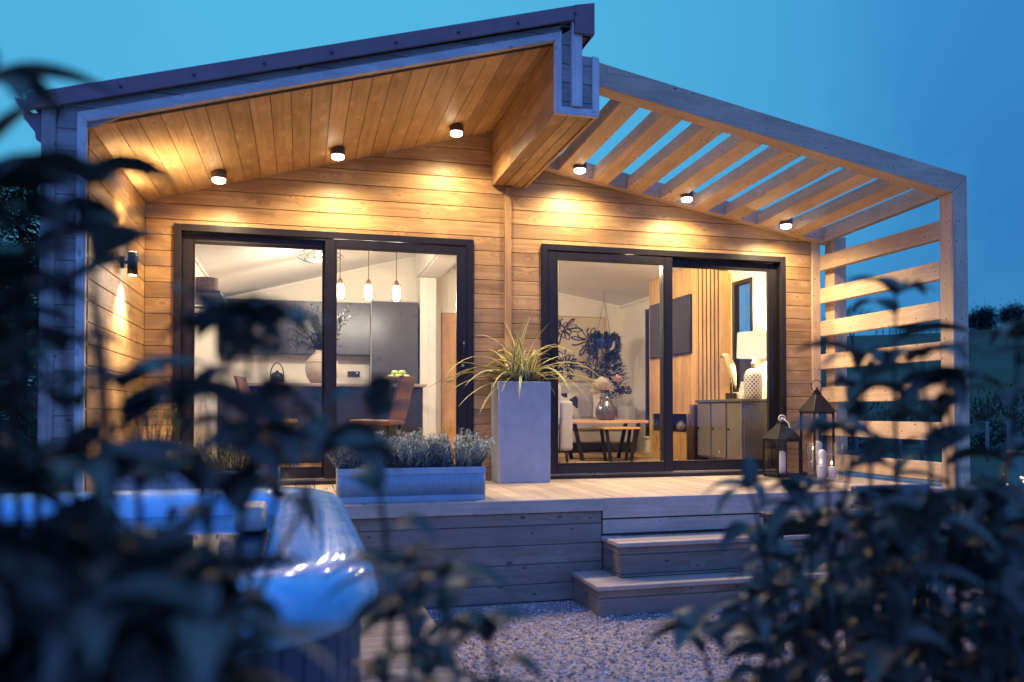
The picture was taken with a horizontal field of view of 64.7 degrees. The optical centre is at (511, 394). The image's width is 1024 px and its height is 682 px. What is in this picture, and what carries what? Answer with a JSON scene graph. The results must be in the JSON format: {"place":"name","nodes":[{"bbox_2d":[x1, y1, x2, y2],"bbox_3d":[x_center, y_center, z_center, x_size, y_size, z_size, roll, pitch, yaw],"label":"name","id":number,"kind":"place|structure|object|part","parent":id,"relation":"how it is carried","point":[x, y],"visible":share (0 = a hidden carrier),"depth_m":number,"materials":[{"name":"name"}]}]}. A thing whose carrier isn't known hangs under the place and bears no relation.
{"place":"outdoors","nodes":[
{"label":"outdoors","id":0,"kind":"place"},
{"bbox_2d":[162,436,197,459],"bbox_3d":[-2.209,0.388,5.194,0.490,0.260,0.325,0,-1,-15],"label":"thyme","id":1,"kind":"object","parent":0,"point":[173,456],"visible":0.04,"depth_m":5.13,"materials":[{"name":"green plant"}]},
{"bbox_2d":[251,383,426,462],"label":"kitchen island","id":2,"kind":"structure","parent":0,"point":[350,405],"depth_m":9.25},
{"bbox_2d":[270,362,284,378],"bbox_3d":[-2.692,-0.252,9.272,0.170,0.245,0.170,0,-1,-15],"label":"kettle","id":3,"kind":"object","parent":2,"relation":"on","point":[277,373],"visible":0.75,"depth_m":9.25,"materials":[{"name":"black metal"}]},
{"bbox_2d":[305,350,338,382],"bbox_3d":[-2.201,-0.320,9.371,0.380,0.385,0.380,0,-1,-15],"label":"vase","id":4,"kind":"object","parent":2,"relation":"on","point":[313,368],"visible":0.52,"depth_m":9.22,"materials":[{"name":"beige ceramic"}]},
{"bbox_2d":[285,304,356,351],"bbox_3d":[-2.200,-0.745,9.333,0.818,0.608,0.544,0,-1,10],"label":"eucalyptus","id":5,"kind":"object","parent":4,"relation":"in","point":[317,345],"visible":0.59,"depth_m":9.31,"materials":[{"name":"green plant"}]},
{"bbox_2d":[0,0,1023,382],"label":"sky","id":6,"kind":"structure","parent":0,"point":[938,83],"materials":[{"name":"blue"}]},
{"bbox_2d":[1,330,1023,487],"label":"terrain","id":7,"kind":"structure","parent":0,"point":[1001,368],"depth_m":68.78,"materials":[{"name":"green plant"}]},
{"bbox_2d":[0,191,39,446],"bbox_3d":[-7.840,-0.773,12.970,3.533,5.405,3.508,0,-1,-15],"label":"evergreen tree","id":8,"kind":"object","parent":7,"relation":"on","point":[28,235],"visible":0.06,"depth_m":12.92,"materials":[{"name":"green plant"}]},
{"bbox_2d":[2,262,39,442],"bbox_3d":[-9.891,-0.553,17.007,3.205,5.130,3.288,0,-1,-15],"label":"evergreen tree","id":9,"kind":"object","parent":7,"relation":"on","point":[31,332],"depth_m":16.69,"materials":[{"name":"green plant"}]},
{"bbox_2d":[846,306,870,346],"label":"tree","id":10,"kind":"object","parent":7,"relation":"on","point":[851,336],"visible":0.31,"depth_m":94.92,"materials":[{"name":"green plant"}]},
{"bbox_2d":[821,414,914,451],"bbox_3d":[10.800,1.140,25.959,3.538,1.693,3.319,0,-1,-15],"label":"bush","id":11,"kind":"object","parent":7,"relation":"on","point":[859,445],"visible":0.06,"depth_m":25.60,"materials":[{"name":"green plant"}]},
{"bbox_2d":[863,401,939,444],"bbox_3d":[14.893,0.976,29.911,3.904,1.948,3.577,0,-1,-15],"label":"bush","id":12,"kind":"object","parent":7,"relation":"on","point":[905,418],"visible":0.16,"depth_m":29.84,"materials":[{"name":"green plant"}]},
{"bbox_2d":[891,324,921,334],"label":"tree","id":13,"kind":"object","parent":7,"relation":"on","point":[904,327],"visible":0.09,"depth_m":119.65,"materials":[{"name":"green plant"}]},
{"bbox_2d":[823,421,1023,461],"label":"field fence","id":14,"kind":"object","parent":7,"relation":"on","point":[986,423],"visible":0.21,"depth_m":20.96,"materials":[{"name":"brown wood"}]},
{"bbox_2d":[876,322,977,334],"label":"hilltop fence","id":15,"kind":"object","parent":7,"relation":"on","point":[889,331],"visible":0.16,"depth_m":124.13,"materials":[{"name":"brown"}]},
{"bbox_2d":[911,395,1023,451],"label":"bush","id":16,"kind":"object","parent":7,"relation":"on","point":[982,438],"visible":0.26,"depth_m":25.85,"materials":[{"name":"green plant"}]},
{"bbox_2d":[968,300,999,330],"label":"tree","id":17,"kind":"object","parent":7,"relation":"on","point":[983,319],"visible":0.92,"depth_m":150.34,"materials":[{"name":"green plant"}]},
{"bbox_2d":[969,378,1023,455],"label":"bush","id":18,"kind":"object","parent":7,"relation":"on","point":[1003,426],"visible":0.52,"depth_m":23.85,"materials":[{"name":"green plant"}]},
{"bbox_2d":[992,297,1023,327],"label":"tree","id":19,"kind":"object","parent":7,"relation":"on","point":[1013,313],"visible":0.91,"depth_m":139.90,"materials":[{"name":"green plant"}]},
{"bbox_2d":[426,577,983,681],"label":"gravel","id":20,"kind":"structure","parent":0,"point":[569,656],"depth_m":4.43,"materials":[{"name":"grey gravel"}]},
{"bbox_2d":[2,487,378,681],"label":"hot tub","id":21,"kind":"object","parent":20,"relation":"on","point":[294,598],"visible":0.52,"depth_m":2.26,"materials":[{"name":"plastic"}]},
{"bbox_2d":[0,61,421,681],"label":"leafy shrub","id":22,"kind":"object","parent":20,"relation":"on","point":[92,589],"visible":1,"depth_m":0.84,"materials":[{"name":"green plant"}]},
{"bbox_2d":[360,606,471,681],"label":"boardwalk","id":23,"kind":"structure","parent":20,"relation":"on","point":[372,640],"depth_m":4.18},
{"bbox_2d":[17,3,820,491],"bbox_3d":[-0.518,-0.588,8.730,6.533,3.939,7.066,0,-1,-15],"label":"cabin","id":24,"kind":"object","parent":20,"relation":"on","point":[489,227],"visible":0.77,"depth_m":6.88,"materials":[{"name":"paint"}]},
{"bbox_2d":[120,251,137,275],"bbox_3d":[-2.632,-0.904,5.568,0.103,0.163,0.084,0,-1,-15],"label":"wall lamp","id":25,"kind":"object","parent":24,"relation":"attached to","point":[132,269],"visible":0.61,"depth_m":5.55,"materials":[{"name":"black metal"}]},
{"bbox_2d":[195,290,227,349],"bbox_3d":[-2.912,-0.689,7.723,0.339,0.500,0.900,0,-1,-15],"label":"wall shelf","id":26,"kind":"object","parent":24,"relation":"attached to","point":[215,292],"depth_m":7.35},
{"bbox_2d":[195,277,217,289],"bbox_3d":[-2.906,-1.027,7.701,0.214,0.165,0.210,0,-1,-15],"label":"wicker basket","id":27,"kind":"object","parent":26,"relation":"on","point":[206,283],"visible":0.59,"depth_m":7.62,"materials":[{"name":"beige wicker"}]},
{"bbox_2d":[211,169,226,183],"bbox_3d":[-2.233,-1.659,6.163,0.116,0.094,0.116,0,-1,-15],"label":"downlight","id":28,"kind":"object","parent":24,"relation":"attached to","point":[218,176],"visible":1,"depth_m":6.12,"materials":[{"name":"brown metal"}]},
{"bbox_2d":[234,376,297,459],"bbox_3d":[-2.600,0.283,8.572,0.592,0.954,0.460,0,-1,-5],"label":"dining chair","id":29,"kind":"object","parent":24,"relation":"on","point":[240,382],"visible":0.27,"depth_m":8.46,"materials":[{"name":"brown leather"}]},
{"bbox_2d":[218,300,417,455],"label":"kitchen units","id":30,"kind":"object","parent":24,"relation":"on","point":[382,335],"visible":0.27,"depth_m":11.17},
{"bbox_2d":[295,249,341,263],"bbox_3d":[-2.066,-1.553,8.687,0.526,0.273,0.514,0,-1,-15],"label":"ceiling lamp","id":31,"kind":"object","parent":24,"relation":"hanging from","point":[318,254],"visible":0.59,"depth_m":8.66,"materials":[{"name":"white metal"}]},
{"bbox_2d":[172,223,473,485],"bbox_3d":[-1.519,-0.308,6.751,2.435,2.100,0.214,0,-1,-15],"label":"sliding door","id":32,"kind":"structure","parent":24,"relation":"in","point":[186,236],"depth_m":6.73,"materials":[{"name":"metal"}]},
{"bbox_2d":[330,146,344,160],"bbox_3d":[-1.377,-1.906,6.397,0.116,0.094,0.116,0,-1,-15],"label":"downlight","id":33,"kind":"object","parent":24,"relation":"attached to","point":[337,153],"visible":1,"depth_m":6.36,"materials":[{"name":"brown metal"}]},
{"bbox_2d":[337,250,344,299],"bbox_3d":[-2.023,-1.434,9.523,0.112,0.613,0.112,0,-1,-15],"label":"pendant lamp","id":34,"kind":"object","parent":24,"relation":"hanging from","point":[340,290],"visible":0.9,"depth_m":9.49,"materials":[{"name":"white glass"}]},
{"bbox_2d":[348,371,359,376],"bbox_3d":[-2.240,-0.292,11.449,0.170,0.085,0.016,0,-1,-15],"label":"socket","id":35,"kind":"object","parent":24,"relation":"attached to","point":[353,373],"visible":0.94,"depth_m":11.45,"materials":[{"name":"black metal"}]},
{"bbox_2d":[364,251,371,300],"bbox_3d":[-1.704,-1.477,9.608,0.112,0.701,0.112,0,-1,-15],"label":"pendant lamp","id":36,"kind":"object","parent":24,"relation":"hanging from","point":[368,291],"visible":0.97,"depth_m":9.57,"materials":[{"name":"white glass"}]},
{"bbox_2d":[349,375,415,436],"bbox_3d":[-1.367,0.282,8.548,0.592,0.954,0.460,0,-1,13],"label":"dining chair","id":37,"kind":"object","parent":24,"relation":"on","point":[402,394],"visible":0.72,"depth_m":8.43,"materials":[{"name":"brown leather"}]},
{"bbox_2d":[392,252,400,301],"bbox_3d":[-1.385,-1.519,9.693,0.112,0.790,0.112,0,-1,-15],"label":"pendant lamp","id":38,"kind":"object","parent":24,"relation":"hanging from","point":[396,292],"visible":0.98,"depth_m":9.66,"materials":[{"name":"white glass"}]},
{"bbox_2d":[441,313,455,450],"bbox_3d":[-0.661,-0.187,11.820,0.745,2.010,0.097,0,-1,-15],"label":"oak door","id":39,"kind":"structure","parent":24,"relation":"in","point":[448,320],"depth_m":11.77,"materials":[{"name":"wood"}]},
{"bbox_2d":[449,123,462,136],"bbox_3d":[-0.457,-2.171,6.645,0.116,0.094,0.116,0,-1,-15],"label":"downlight","id":40,"kind":"object","parent":24,"relation":"attached to","point":[455,129],"visible":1,"depth_m":6.60,"materials":[{"name":"brown metal"}]},
{"bbox_2d":[558,316,604,381],"bbox_3d":[0.964,-0.698,12.285,0.940,0.990,0.044,0,-1,-15],"label":"painting","id":41,"kind":"object","parent":24,"relation":"attached to","point":[574,332],"visible":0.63,"depth_m":12.28,"materials":[{"name":"paper"}]},
{"bbox_2d":[561,386,636,451],"bbox_3d":[0.743,0.338,11.672,1.930,0.968,0.900,0,-1,-15],"label":"sofa","id":42,"kind":"object","parent":24,"relation":"on","point":[589,432],"visible":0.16,"depth_m":11.48,"materials":[{"name":"fabric"}]},
{"bbox_2d":[560,392,579,417],"bbox_3d":[0.769,0.151,11.714,0.431,0.380,0.232,0,-1,-15],"label":"cushion","id":43,"kind":"object","parent":42,"relation":"on","point":[573,399],"visible":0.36,"depth_m":11.67,"materials":[{"name":"white fabric"}]},
{"bbox_2d":[592,391,614,417],"bbox_3d":[1.345,0.133,11.804,0.340,0.399,0.226,0,-1,-1],"label":"cushion","id":44,"kind":"object","parent":42,"relation":"on","point":[596,400],"visible":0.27,"depth_m":11.76,"materials":[{"name":"beige fabric"}]},
{"bbox_2d":[584,290,622,382],"bbox_3d":[1.324,-0.834,11.530,0.580,1.314,0.549,0,-1,-15],"label":"hanging planter","id":45,"kind":"object","parent":24,"relation":"hanging from","point":[606,341],"visible":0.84,"depth_m":11.43,"materials":[{"name":"green ceramic"}]},
{"bbox_2d":[558,452,674,462],"bbox_3d":[0.919,0.769,9.476,2.000,0.012,3.100,0,-1,-15],"label":"rug","id":46,"kind":"object","parent":24,"relation":"on","point":[561,458],"visible":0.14,"depth_m":9.98,"materials":[{"name":"brown fabric"}]},
{"bbox_2d":[558,384,572,462],"bbox_3d":[0.262,0.330,9.113,0.660,0.881,0.786,0,-1,-15],"label":"armchair","id":47,"kind":"object","parent":46,"relation":"on","point":[565,431],"visible":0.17,"depth_m":8.83,"materials":[{"name":"grey fabric"}]},
{"bbox_2d":[568,420,648,460],"bbox_3d":[1.060,0.539,9.595,0.970,0.480,0.550,0,-1,-15],"label":"coffee table","id":48,"kind":"object","parent":46,"relation":"on","point":[578,441],"visible":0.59,"depth_m":9.38,"materials":[{"name":"brown wood"}]},
{"bbox_2d":[595,397,616,419],"bbox_3d":[1.103,0.161,9.465,0.254,0.270,0.253,0,-1,-15],"label":"glass vase","id":49,"kind":"object","parent":48,"relation":"on","point":[603,407],"visible":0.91,"depth_m":9.38,"materials":[{"name":"brown"}]},
{"bbox_2d":[589,349,631,398],"bbox_3d":[1.135,-0.187,9.516,0.572,0.731,0.411,1,-1,-31],"label":"bouquet","id":50,"kind":"object","parent":49,"relation":"in","point":[614,379],"visible":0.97,"depth_m":9.46,"materials":[{"name":"beige plant"}]},
{"bbox_2d":[596,427,640,461],"bbox_3d":[1.215,0.569,9.238,0.450,0.405,0.240,0,-1,-15],"label":"nest table","id":51,"kind":"object","parent":46,"relation":"on","point":[627,443],"visible":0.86,"depth_m":9.19,"materials":[{"name":"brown wood"}]},
{"bbox_2d":[686,404,707,459],"bbox_3d":[2.078,0.438,9.066,0.222,0.660,0.147,0,-1,-15],"label":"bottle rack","id":52,"kind":"object","parent":46,"relation":"on","point":[691,433],"visible":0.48,"depth_m":8.99,"materials":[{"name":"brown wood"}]},
{"bbox_2d":[643,309,649,438],"bbox_3d":[1.973,-0.304,11.450,0.090,1.840,0.400,0,-1,-15],"label":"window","id":53,"kind":"structure","parent":24,"relation":"in","point":[647,412],"depth_m":11.55,"materials":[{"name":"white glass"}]},
{"bbox_2d":[540,243,786,478],"bbox_3d":[1.449,-0.292,7.530,2.463,2.100,0.214,0,-1,-15],"label":"sliding door","id":54,"kind":"structure","parent":24,"relation":"in","point":[774,267],"depth_m":7.50,"materials":[{"name":"metal"}]},
{"bbox_2d":[650,294,691,358],"bbox_3d":[1.923,-0.813,9.863,0.038,0.685,1.103,0,-1,-15],"label":"television","id":55,"kind":"object","parent":24,"relation":"attached to","point":[682,325],"visible":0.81,"depth_m":9.62,"materials":[{"name":"black plastic"}]},
{"bbox_2d":[676,421,685,431],"bbox_3d":[2.049,0.379,9.750,0.140,0.130,0.140,0,-1,-15],"label":"niche bowl","id":56,"kind":"object","parent":24,"relation":"in","point":[680,426],"visible":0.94,"depth_m":9.70,"materials":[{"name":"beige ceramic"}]},
{"bbox_2d":[695,399,766,459],"bbox_3d":[2.419,0.404,8.606,0.515,0.710,1.000,0,-1,-15],"label":"console cabinet","id":57,"kind":"object","parent":24,"relation":"on","point":[731,428],"visible":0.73,"depth_m":8.29,"materials":[{"name":"grey wood"}]},
{"bbox_3d":[2.102,0.379,8.864,0.025,0.570,0.290,0,-1,-15],"label":"door","id":58,"kind":"part","parent":57,"relation":"part of","materials":[{"name":"grey wood"}]},
{"bbox_3d":[2.184,0.373,8.550,0.025,0.570,0.290,0,-1,-15],"label":"door","id":59,"kind":"part","parent":57,"relation":"part of","materials":[{"name":"grey wood"}]},
{"bbox_2d":[720,353,736,398],"bbox_3d":[2.335,-0.200,8.703,0.160,0.501,0.107,0,-1,-15],"label":"parrot ornament","id":60,"kind":"object","parent":57,"relation":"on","point":[730,364],"visible":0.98,"depth_m":8.68,"materials":[{"name":"white ceramic"}]},
{"bbox_3d":[2.267,0.367,8.236,0.025,0.570,0.290,0,-1,-15],"label":"door","id":61,"kind":"part","parent":57,"relation":"part of","materials":[{"name":"grey wood"}]},
{"bbox_2d":[737,382,744,398],"bbox_3d":[2.517,-0.045,8.682,0.160,0.189,0.120,0,-1,-15],"label":"pebble stack","id":62,"kind":"object","parent":57,"relation":"on","point":[741,393],"visible":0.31,"depth_m":8.67,"materials":[{"name":"white stone"}]},
{"bbox_2d":[737,331,766,398],"bbox_3d":[2.529,-0.303,8.484,0.336,0.700,0.336,0,-1,-15],"label":"table lamp","id":63,"kind":"object","parent":57,"relation":"on","point":[751,345],"visible":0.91,"depth_m":8.39,"materials":[{"name":"ceramic"}]},
{"bbox_2d":[732,277,752,394],"bbox_3d":[2.600,-0.647,9.068,0.090,1.290,0.520,0,-1,-15],"label":"window","id":64,"kind":"structure","parent":24,"relation":"in","point":[735,285],"depth_m":9.23,"materials":[{"name":"black glass"}]},
{"bbox_2d":[317,374,544,681],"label":"leafy shrub","id":65,"kind":"object","parent":20,"relation":"on","point":[425,655],"visible":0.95,"depth_m":1.05,"materials":[{"name":"green plant"}]},
{"bbox_2d":[281,472,981,607],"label":"deck","id":66,"kind":"structure","parent":20,"relation":"on","point":[528,542],"depth_m":5.58,"materials":[{"name":"wood"}]},
{"bbox_2d":[117,467,266,489],"bbox_3d":[-2.018,0.598,5.229,0.992,0.227,0.328,0,-1,-15],"label":"trough planter","id":67,"kind":"object","parent":66,"relation":"on","point":[127,485],"visible":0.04,"depth_m":5.02,"materials":[{"name":"metal"}]},
{"bbox_2d":[203,444,259,467],"bbox_3d":[-1.817,0.412,5.298,0.446,0.216,0.308,0,-1,-15],"label":"thyme","id":68,"kind":"object","parent":67,"relation":"on","point":[234,461],"visible":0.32,"depth_m":5.25,"materials":[{"name":"green plant"}]},
{"bbox_2d":[336,464,485,503],"bbox_3d":[-0.700,0.605,5.575,0.992,0.227,0.328,0,-1,-15],"label":"trough planter","id":69,"kind":"object","parent":66,"relation":"on","point":[454,483],"visible":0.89,"depth_m":5.43,"materials":[{"name":"metal"}]},
{"bbox_2d":[328,430,397,468],"bbox_3d":[-1.022,0.381,5.500,0.576,0.287,0.436,0,-1,-15],"label":"lavender","id":70,"kind":"object","parent":69,"relation":"in","point":[346,459],"visible":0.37,"depth_m":5.39,"materials":[{"name":"green plant"}]},
{"bbox_2d":[386,428,452,467],"bbox_3d":[-0.684,0.374,5.593,0.466,0.303,0.516,-1,-2,41],"label":"lavender","id":71,"kind":"object","parent":69,"relation":"in","point":[406,458],"visible":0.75,"depth_m":5.50,"materials":[{"name":"green plant"}]},
{"bbox_2d":[423,427,494,466],"bbox_3d":[-0.374,0.375,5.668,0.559,0.306,0.432,0,-1,-15],"label":"lavender","id":72,"kind":"object","parent":69,"relation":"in","point":[461,453],"visible":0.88,"depth_m":5.59,"materials":[{"name":"green plant"}]},
{"bbox_2d":[491,381,550,483],"bbox_3d":[0.074,0.314,6.968,0.463,0.864,0.280,0,-1,-15],"label":"tall planter","id":73,"kind":"object","parent":66,"relation":"on","point":[521,435],"visible":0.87,"depth_m":6.84,"materials":[{"name":"grey concrete"}]},
{"bbox_2d":[430,314,617,413],"bbox_3d":[0.032,-0.249,6.933,1.349,0.861,1.451,1,-2,-45],"label":"spiky plant","id":74,"kind":"object","parent":73,"relation":"in","point":[519,370],"visible":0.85,"depth_m":6.89,"materials":[{"name":"green plant"}]},
{"bbox_2d":[761,415,801,475],"bbox_3d":[2.500,0.469,7.499,0.264,0.575,0.264,0,-1,-15],"label":"lantern","id":75,"kind":"object","parent":66,"relation":"on","point":[777,431],"visible":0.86,"depth_m":7.43,"materials":[{"name":"black metal"}]},
{"bbox_2d":[779,451,785,472],"bbox_3d":[2.500,0.613,7.496,0.072,0.217,0.072,0,-1,-15],"label":"candle","id":76,"kind":"object","parent":75,"relation":"in","point":[782,461],"visible":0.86,"depth_m":7.46,"materials":[{"name":"wax"}]},
{"bbox_2d":[798,380,835,477],"bbox_3d":[2.827,0.308,7.495,0.236,0.898,0.236,0,-1,-15],"label":"lantern","id":77,"kind":"object","parent":66,"relation":"on","point":[818,403],"visible":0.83,"depth_m":7.42,"materials":[{"name":"black metal"}]},
{"bbox_2d":[812,440,821,472],"bbox_3d":[2.827,0.565,7.490,0.090,0.312,0.090,0,-1,-15],"label":"candle","id":78,"kind":"object","parent":77,"relation":"in","point":[818,445],"visible":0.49,"depth_m":7.45,"materials":[{"name":"wax"}]},
{"bbox_2d":[806,442,842,480],"bbox_3d":[2.707,0.581,7.003,0.300,0.330,0.300,0,-1,-15],"label":"hurricane glass","id":79,"kind":"object","parent":66,"relation":"on","point":[842,462],"visible":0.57,"depth_m":6.99,"materials":[{"name":"clear glass"}]},
{"bbox_2d":[817,459,823,478],"bbox_3d":[2.668,0.645,6.991,0.060,0.176,0.060,0,-1,-15],"label":"candle","id":80,"kind":"object","parent":79,"relation":"in","point":[820,471],"visible":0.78,"depth_m":6.96,"materials":[{"name":"wax"}]},
{"bbox_2d":[818,448,825,478],"bbox_3d":[2.711,0.598,7.066,0.072,0.272,0.072,0,-1,-15],"label":"candle","id":81,"kind":"object","parent":79,"relation":"in","point":[821,454],"visible":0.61,"depth_m":7.04,"materials":[{"name":"wax"}]},
{"bbox_2d":[829,461,834,479],"bbox_3d":[2.756,0.650,6.973,0.060,0.166,0.060,0,-1,-15],"label":"candle","id":82,"kind":"object","parent":79,"relation":"in","point":[831,472],"visible":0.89,"depth_m":6.95,"materials":[{"name":"wax"}]},
{"bbox_2d":[572,532,844,616],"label":"deck steps","id":83,"kind":"structure","parent":20,"relation":"on","point":[645,574],"depth_m":5.40,"materials":[{"name":"wood"}]},
{"bbox_2d":[544,63,969,576],"bbox_3d":[1.884,-0.420,6.758,3.190,3.724,1.690,0,-1,-15],"label":"pergola","id":84,"kind":"object","parent":20,"relation":"on","point":[630,94],"visible":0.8,"depth_m":6.57,"materials":[{"name":"wood"}]},
{"bbox_2d":[573,162,586,173],"bbox_3d":[0.589,-1.969,7.014,0.116,0.094,0.116,0,-1,-15],"label":"downlight","id":85,"kind":"object","parent":84,"relation":"attached to","point":[579,169],"visible":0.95,"depth_m":6.98,"materials":[{"name":"brown metal"}]},
{"bbox_2d":[680,191,693,202],"bbox_3d":[1.572,-1.780,7.269,0.116,0.094,0.116,0,-1,-15],"label":"downlight","id":86,"kind":"object","parent":84,"relation":"attached to","point":[687,198],"visible":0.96,"depth_m":7.23,"materials":[{"name":"brown metal"}]},
{"bbox_2d":[779,218,792,228],"bbox_3d":[2.548,-1.592,7.521,0.116,0.094,0.116,0,-1,-15],"label":"downlight","id":87,"kind":"object","parent":84,"relation":"attached to","point":[787,224],"visible":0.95,"depth_m":7.48,"materials":[{"name":"brown metal"}]},
{"bbox_2d":[641,275,1023,681],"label":"leafy shrub","id":88,"kind":"object","parent":20,"relation":"on","point":[899,635],"visible":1,"depth_m":1.41,"materials":[{"name":"green plant"}]},
{"bbox_2d":[759,506,1017,681],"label":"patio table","id":89,"kind":"object","parent":20,"relation":"on","point":[781,533],"visible":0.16,"depth_m":4.39,"materials":[{"name":"brown wood"}]},
{"bbox_2d":[851,484,945,607],"bbox_3d":[2.745,1.019,5.353,0.720,0.790,0.707,0,-1,-15],"label":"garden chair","id":90,"kind":"object","parent":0,"point":[907,488],"visible":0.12,"depth_m":5.65,"materials":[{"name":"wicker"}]},
{"bbox_3d":[-1.325,-0.168,9.495,0.364,0.085,0.364,0,-1,-15],"label":"fruit bowl","id":91,"kind":"object","parent":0,"visible":0},
{"bbox_2d":[399,370,405,374],"bbox_3d":[-1.291,-0.261,9.527,0.092,0.084,0.091,0,-1,-15],"label":"apple","id":92,"kind":"object","parent":91,"relation":"in","point":[402,372],"visible":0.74,"depth_m":9.49,"materials":[{"name":"green food"}]},
{"bbox_3d":[-2.562,0.603,5.804,0.310,0.240,0.310,0,-1,-15],"label":"herb pot","id":93,"kind":"object","parent":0,"visible":0},
{"bbox_2d":[133,399,180,458],"bbox_3d":[-2.549,0.204,5.791,0.413,0.600,0.249,0,-1,-15],"label":"rosemary","id":94,"kind":"object","parent":93,"relation":"in","point":[155,424],"visible":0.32,"depth_m":5.78,"materials":[{"name":"green plant"}]}
]}

